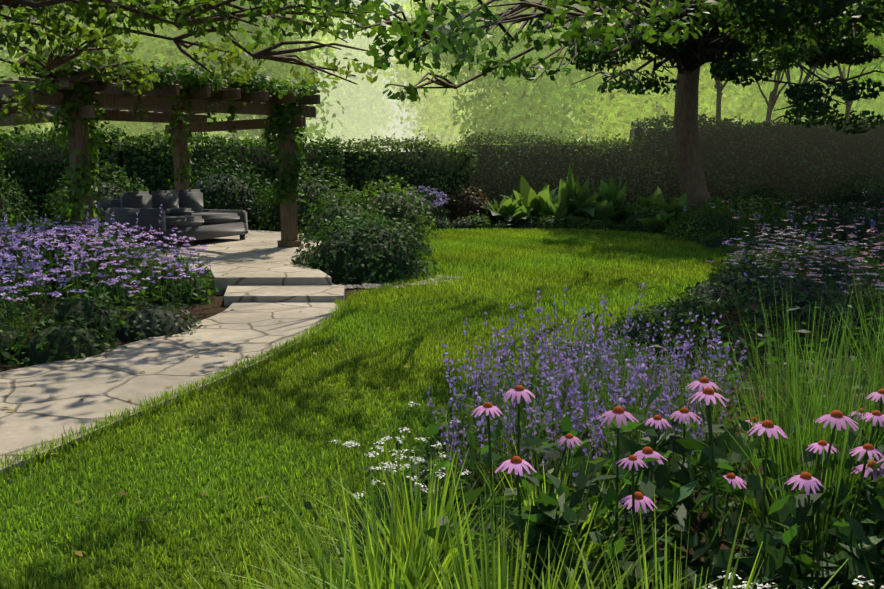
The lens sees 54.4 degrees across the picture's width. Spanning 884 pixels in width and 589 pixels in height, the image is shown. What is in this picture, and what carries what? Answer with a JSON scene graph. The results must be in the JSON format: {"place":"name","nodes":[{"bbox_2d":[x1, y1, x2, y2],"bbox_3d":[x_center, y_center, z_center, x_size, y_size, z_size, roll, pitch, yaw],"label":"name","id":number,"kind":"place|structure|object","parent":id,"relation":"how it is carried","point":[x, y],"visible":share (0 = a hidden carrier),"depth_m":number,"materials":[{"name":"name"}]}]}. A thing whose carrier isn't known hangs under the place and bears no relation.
{"place":"outdoors","nodes":[
{"label":"outdoors","id":0,"kind":"place"},
{"bbox_2d":[0,302,343,477],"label":"stone path","id":1,"kind":"structure","parent":0,"point":[103,383],"depth_m":6.02,"materials":[{"name":"beige stone"}]},
{"bbox_2d":[213,7,386,84],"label":"tree leaves","id":2,"kind":"object","parent":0,"point":[258,38],"visible":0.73,"depth_m":10.03,"materials":[{"name":"green plant"}]},
{"bbox_2d":[0,227,724,588],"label":"lawn","id":3,"kind":"structure","parent":0,"point":[590,249],"depth_m":4.89,"materials":[{"name":"green plant"}]},
{"bbox_2d":[1,232,682,556],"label":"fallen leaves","id":4,"kind":"object","parent":3,"relation":"on","point":[79,553],"visible":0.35,"depth_m":5.39,"materials":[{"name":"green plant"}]},
{"bbox_2d":[0,0,755,151],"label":"foliage","id":5,"kind":"object","parent":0,"point":[344,99],"depth_m":32.70,"materials":[{"name":"green plant"}]},
{"bbox_2d":[10,0,751,151],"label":"haze","id":6,"kind":"object","parent":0,"point":[359,87],"depth_m":40.04,"materials":[{"name":"green"}]},
{"bbox_2d":[0,163,883,588],"bbox_3d":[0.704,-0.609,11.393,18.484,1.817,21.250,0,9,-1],"label":"bed","id":7,"kind":"object","parent":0,"point":[554,531],"depth_m":3.11,"materials":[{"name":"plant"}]},
{"bbox_2d":[0,7,41,140],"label":"tree","id":8,"kind":"object","parent":7,"relation":"on","point":[5,70],"depth_m":28.07,"materials":[{"name":"green plant"}]},
{"bbox_2d":[0,7,204,145],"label":"tree","id":9,"kind":"object","parent":7,"relation":"on","point":[46,124],"depth_m":32.55,"materials":[{"name":"green plant"}]},
{"bbox_2d":[5,0,286,145],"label":"tree","id":10,"kind":"object","parent":7,"relation":"on","point":[130,130],"depth_m":27.89,"materials":[{"name":"green plant"}]},
{"bbox_2d":[0,0,380,136],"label":"tree","id":11,"kind":"object","parent":7,"relation":"on","point":[57,24],"depth_m":9.05,"materials":[{"name":"green plant"}]},
{"bbox_2d":[71,230,321,283],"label":"terrace","id":12,"kind":"structure","parent":7,"relation":"on","point":[262,249],"depth_m":12.83,"materials":[{"name":"beige stone"}]},
{"bbox_2d":[0,73,319,247],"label":"pergola","id":13,"kind":"object","parent":12,"relation":"on","point":[117,101],"visible":0.62,"depth_m":12.65,"materials":[{"name":"brown wood"}]},
{"bbox_2d":[0,50,329,245],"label":"pergola vine","id":14,"kind":"object","parent":13,"relation":"on","point":[193,78],"depth_m":12.06,"materials":[{"name":"green plant"}]},
{"bbox_2d":[97,189,247,248],"bbox_3d":[-4.410,-1.286,14.293,1.200,0.870,2.300,4,9,23],"label":"sofa","id":15,"kind":"object","parent":12,"relation":"on","point":[186,213],"visible":0.92,"depth_m":13.84,"materials":[{"name":"fabric"}]},
{"bbox_2d":[161,0,344,146],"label":"tree","id":16,"kind":"object","parent":7,"relation":"on","point":[262,69],"depth_m":28.04,"materials":[{"name":"green plant"}]},
{"bbox_2d":[188,1,349,143],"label":"tree","id":17,"kind":"object","parent":7,"relation":"on","point":[321,41],"depth_m":36.81,"materials":[{"name":"green plant"}]},
{"bbox_2d":[210,269,331,294],"bbox_3d":[-2.088,-0.158,10.369,1.600,0.200,0.800,0,9,-1],"label":"step","id":18,"kind":"object","parent":7,"relation":"on","point":[224,278],"visible":0.71,"depth_m":9.98,"materials":[{"name":"beige stone"}]},
{"bbox_2d":[224,285,344,305],"bbox_3d":[-1.764,0.007,9.565,1.420,0.110,0.850,0,9,-1],"label":"step","id":19,"kind":"object","parent":7,"relation":"on","point":[280,293],"visible":0.93,"depth_m":9.31,"materials":[{"name":"beige stone"}]},
{"bbox_2d":[0,112,883,232],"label":"hedges","id":20,"kind":"object","parent":7,"relation":"on","point":[218,142],"depth_m":22.46,"materials":[{"name":"green plant"}]},
{"bbox_2d":[0,97,883,588],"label":"shrubs","id":21,"kind":"object","parent":7,"relation":"on","point":[396,229],"visible":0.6,"depth_m":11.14,"materials":[{"name":"green plant"}]},
{"bbox_2d":[379,0,594,150],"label":"tree","id":22,"kind":"object","parent":7,"relation":"on","point":[432,92],"depth_m":35.26,"materials":[{"name":"green plant"}]},
{"bbox_2d":[396,0,614,144],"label":"tree","id":23,"kind":"object","parent":7,"relation":"on","point":[564,98],"depth_m":29.08,"materials":[{"name":"green plant"}]},
{"bbox_2d":[554,2,782,145],"bbox_3d":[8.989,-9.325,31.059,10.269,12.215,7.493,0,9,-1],"label":"tree","id":24,"kind":"object","parent":7,"relation":"on","point":[611,115],"depth_m":30.80,"materials":[{"name":"green plant"}]},
{"bbox_2d":[705,21,883,127],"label":"tree","id":25,"kind":"object","parent":7,"relation":"on","point":[854,106],"depth_m":29.44,"materials":[{"name":"green plant"}]},
{"bbox_2d":[757,7,883,122],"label":"slim tree","id":26,"kind":"object","parent":7,"relation":"on","point":[880,48],"depth_m":24.88,"materials":[{"name":"green plant"}]},
{"bbox_2d":[786,3,883,86],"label":"slim tree","id":27,"kind":"object","parent":7,"relation":"on","point":[869,36],"depth_m":24.12,"materials":[{"name":"green plant"}]},
{"bbox_2d":[0,0,883,150],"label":"foliage","id":28,"kind":"object","parent":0,"point":[455,84],"depth_m":25.19,"materials":[{"name":"green plant"}]},
{"bbox_2d":[335,0,883,213],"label":"tree","id":29,"kind":"object","parent":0,"point":[776,20],"depth_m":15.71,"materials":[{"name":"green plant"}]},
{"bbox_2d":[314,0,760,101],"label":"tree leaves","id":30,"kind":"object","parent":29,"relation":"attached to","point":[447,41],"visible":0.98,"depth_m":10.13,"materials":[{"name":"green plant"}]},
{"bbox_2d":[647,2,761,96],"bbox_3d":[8.161,-8.248,24.769,3.863,5.453,4.804,0,9,-1],"label":"slim tree","id":31,"kind":"object","parent":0,"point":[717,86],"depth_m":24.46,"materials":[{"name":"green plant"}]},
{"bbox_2d":[716,91,720,126],"bbox_3d":[7.958,-4.029,24.772,0.239,3.603,0.225,0,9,-1],"label":"slim tree","id":32,"kind":"object","parent":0,"point":[718,105],"depth_m":24.52,"materials":[{"name":"plant"}]},
{"bbox_2d":[765,92,774,122],"bbox_3d":[9.418,-4.105,25.291,0.524,3.617,0.225,0,9,-1],"label":"slim tree","id":33,"kind":"object","parent":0,"point":[769,113],"depth_m":25.06,"materials":[{"name":"plant"}]},
{"bbox_2d":[702,16,842,109],"bbox_3d":[9.846,-7.792,24.162,4.085,5.162,5.517,0,9,-1],"label":"slim tree","id":34,"kind":"object","parent":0,"point":[775,90],"depth_m":24.92,"materials":[{"name":"plant"}]},
{"bbox_2d":[867,39,883,68],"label":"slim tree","id":35,"kind":"object","parent":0,"point":[878,61],"depth_m":26.25,"materials":[{"name":"green plant"}]}
]}

